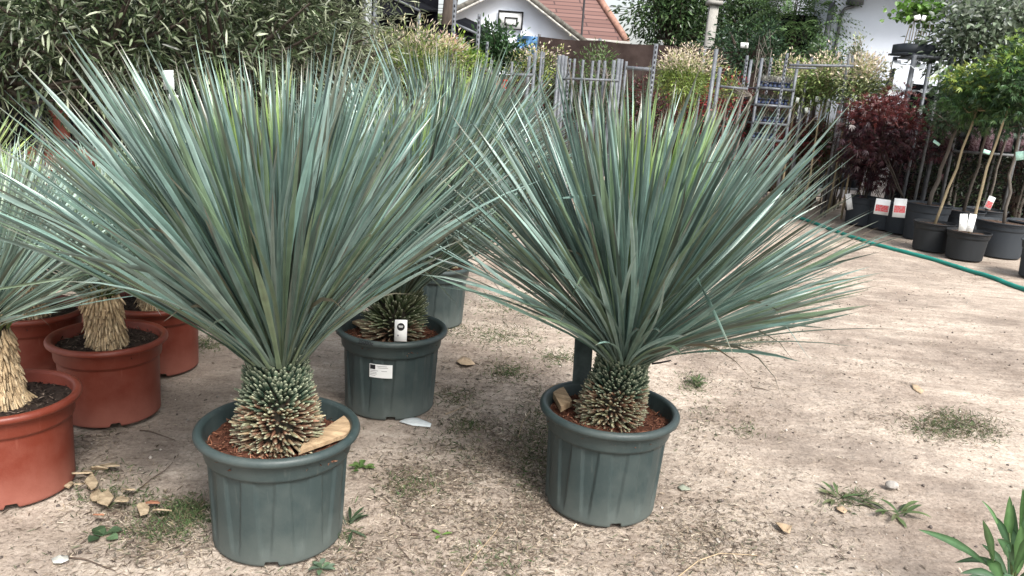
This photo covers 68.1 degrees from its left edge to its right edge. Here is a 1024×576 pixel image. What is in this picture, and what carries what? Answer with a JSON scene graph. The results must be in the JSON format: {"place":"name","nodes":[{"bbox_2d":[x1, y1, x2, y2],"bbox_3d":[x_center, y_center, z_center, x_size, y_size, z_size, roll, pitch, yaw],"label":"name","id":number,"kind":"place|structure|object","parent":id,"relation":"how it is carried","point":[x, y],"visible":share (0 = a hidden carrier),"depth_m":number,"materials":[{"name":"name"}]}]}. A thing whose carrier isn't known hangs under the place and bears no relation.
{"place":"outdoors","nodes":[
{"label":"outdoors","id":0,"kind":"place"},
{"bbox_2d":[441,0,457,72],"bbox_3d":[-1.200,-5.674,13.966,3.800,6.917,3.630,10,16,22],"label":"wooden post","id":1,"kind":"object","parent":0,"point":[447,11],"visible":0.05,"depth_m":14.02,"materials":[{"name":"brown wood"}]},
{"bbox_2d":[0,169,1023,575],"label":"ground","id":2,"kind":"structure","parent":0,"point":[990,317],"depth_m":3.62,"materials":[{"name":"grey gravel"}]},
{"bbox_2d":[0,108,51,177],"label":"potted yucca","id":3,"kind":"object","parent":2,"relation":"on","point":[7,139],"visible":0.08,"depth_m":4.94,"materials":[{"name":"plant"}]},
{"bbox_2d":[30,94,79,185],"bbox_3d":[-3.392,-0.775,5.674,0.265,1.292,0.200,4,15,0],"label":"metal stand","id":4,"kind":"object","parent":2,"relation":"on","point":[39,125],"visible":0.21,"depth_m":5.53,"materials":[{"name":"metal"}]},
{"bbox_2d":[48,110,71,138],"bbox_3d":[-3.316,-1.202,5.572,0.150,0.200,0.150,4,15,0],"label":"terracotta pot","id":5,"kind":"object","parent":4,"relation":"on","point":[57,124],"visible":0.41,"depth_m":5.53,"materials":[{"name":"ceramic"}]},
{"bbox_2d":[0,137,118,370],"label":"potted yucca","id":6,"kind":"object","parent":2,"relation":"on","point":[31,333],"visible":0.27,"depth_m":3.63,"materials":[{"name":"plant"}]},
{"bbox_2d":[0,130,140,509],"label":"potted yucca","id":7,"kind":"object","parent":2,"relation":"on","point":[37,448],"visible":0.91,"depth_m":2.72,"materials":[{"name":"plant"}]},
{"bbox_2d":[0,153,167,427],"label":"potted yucca","id":8,"kind":"object","parent":2,"relation":"on","point":[106,354],"visible":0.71,"depth_m":3.35,"materials":[{"name":"plastic"}]},
{"bbox_2d":[32,135,136,321],"bbox_3d":[-2.401,-0.342,4.576,1.051,1.156,1.039,4,15,0],"label":"potted yucca","id":9,"kind":"object","parent":2,"relation":"on","point":[113,148],"visible":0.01,"depth_m":4.42,"materials":[{"name":"plant"}]},
{"bbox_2d":[0,0,183,169],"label":"olive tree","id":10,"kind":"object","parent":2,"relation":"on","point":[7,75],"visible":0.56,"depth_m":5.28,"materials":[{"name":"green plant"}]},
{"bbox_2d":[88,525,121,541],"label":"weed","id":11,"kind":"object","parent":2,"relation":"on","point":[100,530],"visible":1,"depth_m":2.62,"materials":[{"name":"green plant"}]},
{"bbox_2d":[97,489,113,505],"bbox_3d":[-1.496,0.772,2.786,0.054,0.025,0.152,-4,17,-28],"label":"wood chip","id":12,"kind":"object","parent":2,"relation":"on","point":[106,498],"visible":1,"depth_m":2.77,"materials":[{"name":"beige wood"}]},
{"bbox_2d":[56,145,198,375],"bbox_3d":[-1.881,-0.158,3.973,1.190,1.184,1.206,4,15,0],"label":"potted yucca","id":13,"kind":"object","parent":2,"relation":"on","point":[179,354],"visible":0.17,"depth_m":3.96,"materials":[{"name":"ceramic"}]},
{"bbox_2d":[0,0,275,148],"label":"olive tree","id":14,"kind":"object","parent":2,"relation":"on","point":[132,39],"visible":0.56,"depth_m":5.43,"materials":[{"name":"green plant"}]},
{"bbox_2d":[20,0,319,147],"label":"olive tree","id":15,"kind":"object","parent":2,"relation":"on","point":[129,23],"visible":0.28,"depth_m":5.54,"materials":[{"name":"green plant"}]},
{"bbox_2d":[0,0,365,173],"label":"shade net fence","id":16,"kind":"object","parent":2,"relation":"on","point":[20,127],"visible":0.02,"depth_m":8.28,"materials":[{"name":"green plant"}]},
{"bbox_2d":[67,0,379,126],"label":"olive tree","id":17,"kind":"object","parent":2,"relation":"on","point":[271,35],"visible":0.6,"depth_m":5.83,"materials":[{"name":"green plant"}]},
{"bbox_2d":[0,19,539,565],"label":"potted yucca","id":18,"kind":"object","parent":2,"relation":"on","point":[252,239],"visible":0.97,"depth_m":2.23,"materials":[{"name":"green plant"}]},
{"bbox_2d":[299,416,350,454],"bbox_3d":[-0.625,0.508,2.635,0.086,0.026,0.321,10,16,22],"label":"wood plank","id":19,"kind":"object","parent":18,"relation":"on","point":[338,429],"visible":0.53,"depth_m":2.62,"materials":[{"name":"beige wood"}]},
{"bbox_2d":[308,558,334,574],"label":"weed","id":20,"kind":"object","parent":2,"relation":"on","point":[328,565],"visible":1,"depth_m":2.52,"materials":[{"name":"green plant"}]},
{"bbox_2d":[194,0,453,123],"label":"olive tree","id":21,"kind":"object","parent":2,"relation":"on","point":[369,28],"visible":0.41,"depth_m":6.45,"materials":[{"name":"green plant"}]},
{"bbox_2d":[338,506,367,541],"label":"weed","id":22,"kind":"object","parent":2,"relation":"on","point":[355,516],"visible":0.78,"depth_m":2.80,"materials":[{"name":"green plant"}]},
{"bbox_2d":[370,0,438,111],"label":"canopy","id":23,"kind":"object","parent":2,"relation":"on","point":[430,6],"visible":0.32,"depth_m":14.62,"materials":[{"name":"metal"}]},
{"bbox_2d":[399,417,430,426],"bbox_3d":[-0.466,0.645,3.664,0.155,0.012,0.085,4,15,0],"label":"paper scrap","id":24,"kind":"object","parent":2,"relation":"on","point":[412,421],"visible":1,"depth_m":3.65,"materials":[{"name":"white paper"}]},
{"bbox_2d":[255,53,584,419],"bbox_3d":[-0.529,-0.233,3.630,1.802,1.701,1.819,-2,16,-24],"label":"potted yucca","id":25,"kind":"object","parent":2,"relation":"on","point":[386,375],"visible":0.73,"depth_m":3.60,"materials":[{"name":"green plant"}]},
{"bbox_2d":[394,320,406,341],"bbox_3d":[-0.516,0.197,3.512,0.062,0.101,0.027,4,15,0],"label":"plant tag","id":26,"kind":"object","parent":25,"relation":"on","point":[400,332],"visible":1,"depth_m":3.51,"materials":[{"name":"white plastic"}]},
{"bbox_2d":[363,13,486,103],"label":"shrub","id":27,"kind":"object","parent":2,"relation":"on","point":[419,46],"visible":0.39,"depth_m":8.17,"materials":[{"name":"green plant"}]},
{"bbox_2d":[428,30,468,75],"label":"shrub","id":28,"kind":"object","parent":2,"relation":"on","point":[455,50],"visible":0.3,"depth_m":8.45,"materials":[{"name":"beige plant"}]},
{"bbox_2d":[295,30,608,328],"bbox_3d":[-0.393,-0.696,5.018,2.128,1.915,2.049,4,15,0],"label":"potted yucca","id":29,"kind":"object","parent":2,"relation":"on","point":[444,307],"visible":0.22,"depth_m":4.75,"materials":[{"name":"green plant"}]},
{"bbox_2d":[423,18,489,83],"bbox_3d":[-0.967,-3.333,13.179,0.979,2.804,2.295,4,15,0],"label":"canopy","id":30,"kind":"object","parent":2,"relation":"on","point":[464,23],"visible":0.22,"depth_m":11.84,"materials":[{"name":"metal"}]},
{"bbox_2d":[445,24,500,90],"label":"shrub","id":31,"kind":"object","parent":2,"relation":"on","point":[471,53],"visible":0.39,"depth_m":8.84,"materials":[{"name":"green plant"}]},
{"bbox_2d":[461,13,538,105],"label":"shrub","id":32,"kind":"object","parent":2,"relation":"on","point":[496,40],"visible":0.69,"depth_m":10.34,"materials":[{"name":"green plant"}]},
{"bbox_2d":[0,246,1021,575],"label":"dry straw","id":33,"kind":"object","parent":2,"relation":"on","point":[430,488],"visible":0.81,"depth_m":2.96,"materials":[{"name":"beige plant"}]},
{"bbox_2d":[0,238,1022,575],"bbox_3d":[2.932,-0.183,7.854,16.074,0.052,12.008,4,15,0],"label":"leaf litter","id":34,"kind":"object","parent":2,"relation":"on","point":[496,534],"visible":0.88,"depth_m":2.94,"materials":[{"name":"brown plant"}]},
{"bbox_2d":[437,0,586,146],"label":"white house","id":35,"kind":"structure","parent":2,"relation":"on","point":[541,19],"depth_m":20.77,"materials":[{"name":"white plaster"},{"name":"red roof tile"}]},
{"bbox_2d":[497,10,523,30],"bbox_3d":[-0.043,-7.328,20.735,0.688,0.484,0.067,4,15,0],"label":"basketball board","id":36,"kind":"object","parent":35,"relation":"attached to","point":[507,17],"visible":0.82,"depth_m":20.71,"materials":[{"name":"white plastic"}]},
{"bbox_2d":[498,48,554,130],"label":"shrub","id":37,"kind":"object","parent":2,"relation":"on","point":[522,99],"visible":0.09,"depth_m":11.48,"materials":[{"name":"green plant"}]},
{"bbox_2d":[501,34,570,202],"bbox_3d":[0.220,-2.330,10.539,0.963,2.378,0.899,-7,19,-38],"label":"shrub","id":38,"kind":"object","parent":2,"relation":"on","point":[524,63],"visible":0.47,"depth_m":10.29,"materials":[{"name":"green plant"}]},
{"bbox_2d":[519,49,588,182],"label":"shrub","id":39,"kind":"object","parent":2,"relation":"on","point":[554,87],"visible":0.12,"depth_m":11.76,"materials":[{"name":"green plant"}]},
{"bbox_2d":[534,74,619,192],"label":"shrub","id":40,"kind":"object","parent":2,"relation":"on","point":[573,105],"visible":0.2,"depth_m":11.55,"materials":[{"name":"green plant"}]},
{"bbox_2d":[538,0,629,43],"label":"tiled house","id":41,"kind":"structure","parent":2,"relation":"on","point":[596,23],"depth_m":26.47,"materials":[{"name":"tile"}]},
{"bbox_2d":[571,36,623,135],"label":"shrub","id":42,"kind":"object","parent":2,"relation":"on","point":[608,68],"visible":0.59,"depth_m":10.49,"materials":[{"name":"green plant"}]},
{"bbox_2d":[602,60,615,176],"bbox_3d":[1.192,-1.841,9.638,0.042,2.031,0.031,4,15,0],"label":"rack post","id":43,"kind":"object","parent":2,"relation":"on","point":[612,73],"visible":0.48,"depth_m":9.48,"materials":[{"name":"metal"}]},
{"bbox_2d":[573,60,653,144],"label":"shrub","id":44,"kind":"object","parent":2,"relation":"on","point":[619,103],"visible":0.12,"depth_m":11.76,"materials":[{"name":"green plant"}]},
{"bbox_2d":[644,44,657,156],"bbox_3d":[1.550,-1.696,8.840,0.042,2.207,0.034,4,15,0],"label":"rack post","id":45,"kind":"object","parent":2,"relation":"on","point":[654,59],"visible":0.39,"depth_m":8.64,"materials":[{"name":"metal"}]},
{"bbox_2d":[605,63,701,146],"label":"shrub","id":46,"kind":"object","parent":2,"relation":"on","point":[664,107],"visible":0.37,"depth_m":11.53,"materials":[{"name":"green plant"}]},
{"bbox_2d":[415,51,897,526],"bbox_3d":[0.466,0.033,2.881,1.787,1.713,1.765,4,15,0],"label":"potted yucca","id":47,"kind":"object","parent":2,"relation":"on","point":[648,260],"visible":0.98,"depth_m":2.63,"materials":[{"name":"green plant"}]},
{"bbox_2d":[550,383,571,411],"bbox_3d":[0.201,0.446,3.095,0.065,0.046,0.193,0,15,-15],"label":"wood block","id":48,"kind":"object","parent":47,"relation":"in","point":[562,399],"depth_m":3.06,"materials":[{"name":"beige wood"}]},
{"bbox_2d":[572,338,592,387],"bbox_3d":[0.295,0.335,3.183,0.088,0.263,0.024,4,15,0],"label":"plastic plate","id":49,"kind":"object","parent":47,"relation":"in","point":[582,364],"visible":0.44,"depth_m":3.18,"materials":[{"name":"grey plastic"}]},
{"bbox_2d":[534,34,810,189],"bbox_3d":[4.077,-3.429,15.210,7.404,2.714,0.187,6,15,6],"label":"screen fence","id":50,"kind":"object","parent":2,"relation":"on","point":[640,55],"visible":0.09,"depth_m":15.12,"materials":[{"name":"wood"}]},
{"bbox_2d":[606,0,739,48],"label":"tree","id":51,"kind":"object","parent":2,"relation":"on","point":[680,21],"visible":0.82,"depth_m":17.11,"materials":[{"name":"green plant"}]},
{"bbox_2d":[645,38,732,141],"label":"standard shrub","id":52,"kind":"object","parent":2,"relation":"on","point":[682,74],"visible":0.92,"depth_m":10.00,"materials":[{"name":"green plant"}]},
{"bbox_2d":[654,81,735,142],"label":"shrub","id":53,"kind":"object","parent":2,"relation":"on","point":[700,106],"visible":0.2,"depth_m":11.78,"materials":[{"name":"green plant"}]},
{"bbox_2d":[705,49,718,121],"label":"rack post","id":54,"kind":"object","parent":2,"relation":"on","point":[714,63],"visible":0.36,"depth_m":9.02,"materials":[{"name":"metal"}]},
{"bbox_2d":[703,0,722,48],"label":"concrete pole","id":55,"kind":"object","parent":2,"relation":"on","point":[713,8],"visible":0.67,"depth_m":15.94,"materials":[{"name":"white concrete"}]},
{"bbox_2d":[706,67,721,159],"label":"rack post","id":56,"kind":"object","parent":2,"relation":"on","point":[718,81],"visible":0.41,"depth_m":9.44,"materials":[{"name":"metal"}]},
{"bbox_2d":[674,64,762,183],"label":"shrub","id":57,"kind":"object","parent":2,"relation":"on","point":[727,112],"visible":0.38,"depth_m":11.52,"materials":[{"name":"green plant"}]},
{"bbox_2d":[716,67,751,196],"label":"shrub","id":58,"kind":"object","parent":2,"relation":"on","point":[736,92],"visible":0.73,"depth_m":10.62,"materials":[{"name":"green plant"}]},
{"bbox_2d":[691,0,778,51],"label":"tree","id":59,"kind":"object","parent":2,"relation":"on","point":[734,10],"visible":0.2,"depth_m":17.36,"materials":[{"name":"green plant"}]},
{"bbox_2d":[692,15,789,170],"bbox_3d":[4.105,-3.341,13.912,1.884,3.210,1.535,4,15,0],"label":"tree","id":60,"kind":"object","parent":2,"relation":"on","point":[737,58],"visible":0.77,"depth_m":13.56,"materials":[{"name":"green plant"}]},
{"bbox_2d":[711,73,783,168],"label":"shrub","id":61,"kind":"object","parent":2,"relation":"on","point":[748,129],"visible":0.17,"depth_m":11.87,"materials":[{"name":"green plant"}]},
{"bbox_2d":[734,58,799,206],"bbox_3d":[3.798,-2.264,11.501,0.555,2.295,0.592,4,15,0],"label":"plant rack","id":62,"kind":"object","parent":2,"relation":"on","point":[756,104],"visible":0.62,"depth_m":11.15,"materials":[{"name":"metal"}]},
{"bbox_2d":[763,53,788,199],"bbox_3d":[3.718,-2.106,10.757,0.032,2.353,0.034,4,15,0],"label":"rack post","id":63,"kind":"object","parent":2,"relation":"on","point":[781,92],"visible":0.65,"depth_m":10.61,"materials":[{"name":"metal"}]},
{"bbox_2d":[752,105,829,184],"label":"shrub","id":64,"kind":"object","parent":2,"relation":"on","point":[793,133],"visible":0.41,"depth_m":12.38,"materials":[{"name":"green plant"}]},
{"bbox_2d":[766,14,817,189],"bbox_3d":[5.495,-3.764,15.550,0.600,3.400,1.000,4,15,0],"label":"tree","id":65,"kind":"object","parent":2,"relation":"on","point":[797,20],"depth_m":14.72,"materials":[{"name":"green plant"}]},
{"bbox_2d":[717,0,869,189],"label":"tree","id":66,"kind":"object","parent":2,"relation":"on","point":[792,42],"visible":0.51,"depth_m":14.32,"materials":[{"name":"green plant"}]},
{"bbox_2d":[783,81,806,210],"bbox_3d":[4.539,-2.263,12.148,0.032,2.076,0.031,4,15,0],"label":"rack post","id":67,"kind":"object","parent":2,"relation":"on","point":[798,127],"visible":0.57,"depth_m":12.06,"materials":[{"name":"metal"}]},
{"bbox_2d":[763,47,836,198],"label":"standard shrub","id":68,"kind":"object","parent":2,"relation":"on","point":[800,79],"visible":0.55,"depth_m":11.99,"materials":[{"name":"green plant"}]},
{"bbox_2d":[787,117,847,209],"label":"shrub","id":69,"kind":"object","parent":2,"relation":"on","point":[823,156],"visible":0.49,"depth_m":12.46,"materials":[{"name":"green plant"}]},
{"bbox_2d":[788,33,851,203],"bbox_3d":[5.023,-2.791,12.746,1.173,2.872,0.950,-5,17,-32],"label":"tree","id":70,"kind":"object","parent":2,"relation":"on","point":[814,43],"visible":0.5,"depth_m":12.51,"materials":[{"name":"green plant"}]},
{"bbox_2d":[787,40,864,211],"bbox_3d":[4.883,-2.539,12.044,1.171,2.714,1.082,4,15,0],"label":"standard shrub","id":71,"kind":"object","parent":2,"relation":"on","point":[827,94],"visible":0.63,"depth_m":11.79,"materials":[{"name":"green plant"}]},
{"bbox_2d":[783,86,879,202],"bbox_3d":[5.708,-2.617,13.618,1.085,2.192,0.742,4,15,0],"label":"plant rack","id":72,"kind":"object","parent":2,"relation":"on","point":[818,186],"visible":0.04,"depth_m":13.59,"materials":[{"name":"metal"}]},
{"bbox_2d":[810,117,853,209],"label":"shrub","id":73,"kind":"object","parent":2,"relation":"on","point":[837,174],"visible":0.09,"depth_m":12.84,"materials":[{"name":"green plant"}]},
{"bbox_2d":[820,53,850,216],"bbox_3d":[4.990,-2.328,11.709,0.032,2.491,0.031,4,15,0],"label":"rack post","id":74,"kind":"object","parent":2,"relation":"on","point":[832,147],"visible":0.81,"depth_m":11.73,"materials":[{"name":"metal"}]},
{"bbox_2d":[823,55,853,216],"bbox_3d":[5.093,-2.337,11.808,0.032,2.472,0.031,4,15,0],"label":"rack post","id":75,"kind":"object","parent":2,"relation":"on","point":[833,164],"visible":0.69,"depth_m":11.88,"materials":[{"name":"metal"}]},
{"bbox_2d":[818,481,865,505],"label":"weed","id":76,"kind":"object","parent":2,"relation":"on","point":[831,493],"visible":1,"depth_m":3.27,"materials":[{"name":"green plant"}]},
{"bbox_2d":[827,26,872,212],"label":"standard shrub","id":77,"kind":"object","parent":2,"relation":"on","point":[853,51],"visible":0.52,"depth_m":11.96,"materials":[{"name":"green plant"}]},
{"bbox_2d":[828,47,899,218],"bbox_3d":[5.261,-2.369,11.705,1.086,2.613,0.928,4,15,0],"label":"standard shrub","id":78,"kind":"object","parent":2,"relation":"on","point":[864,80],"visible":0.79,"depth_m":11.36,"materials":[{"name":"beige plant"}]},
{"bbox_2d":[811,111,931,225],"bbox_3d":[5.354,-1.843,11.445,1.651,1.741,1.421,4,15,0],"label":"potted maple","id":79,"kind":"object","parent":2,"relation":"on","point":[860,203],"visible":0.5,"depth_m":11.30,"materials":[{"name":"red plant"}]},
{"bbox_2d":[826,85,933,234],"bbox_3d":[5.154,-1.802,10.724,1.348,1.997,1.411,17,19,40],"label":"potted maple","id":80,"kind":"object","parent":2,"relation":"on","point":[860,126],"visible":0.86,"depth_m":10.47,"materials":[{"name":"red plant"}]},
{"bbox_2d":[892,198,906,217],"bbox_3d":[5.149,-1.062,10.058,0.170,0.249,0.033,4,15,0],"label":"plant label","id":81,"kind":"object","parent":80,"relation":"attached to","point":[899,208],"visible":1,"depth_m":10.06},
{"bbox_2d":[742,0,1023,197],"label":"white building","id":82,"kind":"structure","parent":2,"relation":"on","point":[886,34],"depth_m":14.33,"materials":[{"name":"concrete"}]},
{"bbox_2d":[756,202,1023,290],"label":"garden hose","id":83,"kind":"object","parent":2,"relation":"on","point":[986,275],"visible":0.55,"depth_m":9.04,"materials":[{"name":"green rubber"}]},
{"bbox_2d":[860,498,931,527],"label":"weed","id":84,"kind":"object","parent":2,"relation":"on","point":[905,508],"visible":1,"depth_m":3.16,"materials":[{"name":"green plant"}]},
{"bbox_2d":[845,82,972,229],"bbox_3d":[5.742,-1.956,11.244,1.708,2.120,1.495,4,15,0],"label":"potted maple","id":85,"kind":"object","parent":2,"relation":"on","point":[879,220],"visible":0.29,"depth_m":10.94,"materials":[{"name":"red plant"}]},
{"bbox_2d":[873,198,890,215],"bbox_3d":[5.014,-1.098,10.258,0.212,0.220,0.028,4,15,0],"label":"plant label","id":86,"kind":"object","parent":85,"relation":"attached to","point":[882,206],"visible":1,"depth_m":10.26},
{"bbox_2d":[867,55,953,200],"bbox_3d":[6.032,-2.230,11.597,0.595,2.512,0.650,4,15,0],"label":"plant rack","id":87,"kind":"object","parent":2,"relation":"on","point":[913,58],"visible":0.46,"depth_m":11.37,"materials":[{"name":"metal"}]},
{"bbox_2d":[880,0,956,55],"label":"fig tray","id":88,"kind":"object","parent":87,"relation":"on","point":[920,9],"visible":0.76,"depth_m":11.07,"materials":[{"name":"black plastic"}]},
{"bbox_2d":[901,64,931,198],"bbox_3d":[5.794,-2.006,10.950,0.032,2.371,0.031,4,15,0],"label":"rack post","id":89,"kind":"object","parent":2,"relation":"on","point":[922,103],"visible":0.57,"depth_m":10.81,"materials":[{"name":"metal"}]},
{"bbox_2d":[913,75,941,199],"bbox_3d":[5.806,-1.857,10.678,0.032,2.222,0.031,4,15,0],"label":"rack post","id":90,"kind":"object","parent":2,"relation":"on","point":[920,173],"visible":0.45,"depth_m":10.69,"materials":[{"name":"metal"}]},
{"bbox_2d":[903,74,988,239],"bbox_3d":[5.845,-1.750,10.234,1.252,2.245,0.944,4,15,0],"label":"potted maple","id":91,"kind":"object","parent":2,"relation":"on","point":[919,209],"visible":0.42,"depth_m":10.24,"materials":[{"name":"green plant"}]},
{"bbox_2d":[883,96,1023,207],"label":"shrub","id":92,"kind":"object","parent":2,"relation":"on","point":[910,190],"visible":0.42,"depth_m":11.59,"materials":[{"name":"green plant"}]},
{"bbox_2d":[890,81,1023,216],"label":"shade net fence","id":93,"kind":"object","parent":2,"relation":"on","point":[918,87],"visible":0.06,"depth_m":13.18,"materials":[{"name":"fabric"}]},
{"bbox_2d":[901,0,1023,205],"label":"shrub","id":94,"kind":"object","parent":2,"relation":"on","point":[971,26],"visible":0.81,"depth_m":10.72,"materials":[{"name":"green plant"}]},
{"bbox_2d":[912,46,1021,252],"bbox_3d":[5.646,-1.659,9.342,1.206,2.490,1.175,4,15,0],"label":"potted maple","id":95,"kind":"object","parent":2,"relation":"on","point":[929,235],"visible":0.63,"depth_m":9.30,"materials":[{"name":"green plant"}]},
{"bbox_2d":[920,489,1023,575],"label":"oleander","id":96,"kind":"object","parent":2,"relation":"on","point":[1011,542],"visible":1,"depth_m":2.45,"materials":[{"name":"green plant"}]},
{"bbox_2d":[947,109,1011,229],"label":"potted maple","id":97,"kind":"object","parent":2,"relation":"on","point":[954,216],"visible":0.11,"depth_m":10.53,"materials":[{"name":"green plant"}]},
{"bbox_2d":[938,74,1023,209],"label":"plant rack","id":98,"kind":"object","parent":2,"relation":"on","point":[995,154],"visible":0.2,"depth_m":11.04,"materials":[{"name":"metal"}]},
{"bbox_2d":[957,125,991,151],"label":"potted plant","id":99,"kind":"object","parent":98,"relation":"on","point":[975,144],"visible":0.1,"depth_m":10.97,"materials":[{"name":"pink plant"}]},
{"bbox_2d":[994,128,1016,153],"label":"potted plant","id":100,"kind":"object","parent":98,"relation":"on","point":[1008,146],"visible":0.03,"depth_m":10.96,"materials":[{"name":"pink plant"}]},
{"bbox_2d":[945,27,1023,261],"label":"potted maple","id":101,"kind":"object","parent":2,"relation":"on","point":[966,246],"visible":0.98,"depth_m":8.81,"materials":[{"name":"green plant"}]},
{"bbox_2d":[954,153,1023,217],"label":"shrub","id":102,"kind":"object","parent":2,"relation":"on","point":[1014,195],"visible":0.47,"depth_m":11.83,"materials":[{"name":"green plant"}]},
{"bbox_2d":[966,124,1021,217],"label":"potted maple","id":103,"kind":"object","parent":2,"relation":"on","point":[995,213],"visible":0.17,"depth_m":10.81,"materials":[{"name":"green plant"}]},
{"bbox_2d":[976,108,1023,258],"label":"potted maple","id":104,"kind":"object","parent":2,"relation":"on","point":[1005,241],"visible":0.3,"depth_m":9.46,"materials":[{"name":"green plant"}]},
{"bbox_2d":[15,200,1016,575],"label":"grass","id":105,"kind":"structure","parent":0,"point":[179,508],"depth_m":3.39,"materials":[{"name":"green plant"}]},
{"bbox_2d":[365,0,732,63],"label":"sky","id":106,"kind":"structure","parent":0,"point":[609,2],"materials":[{"name":"white"}]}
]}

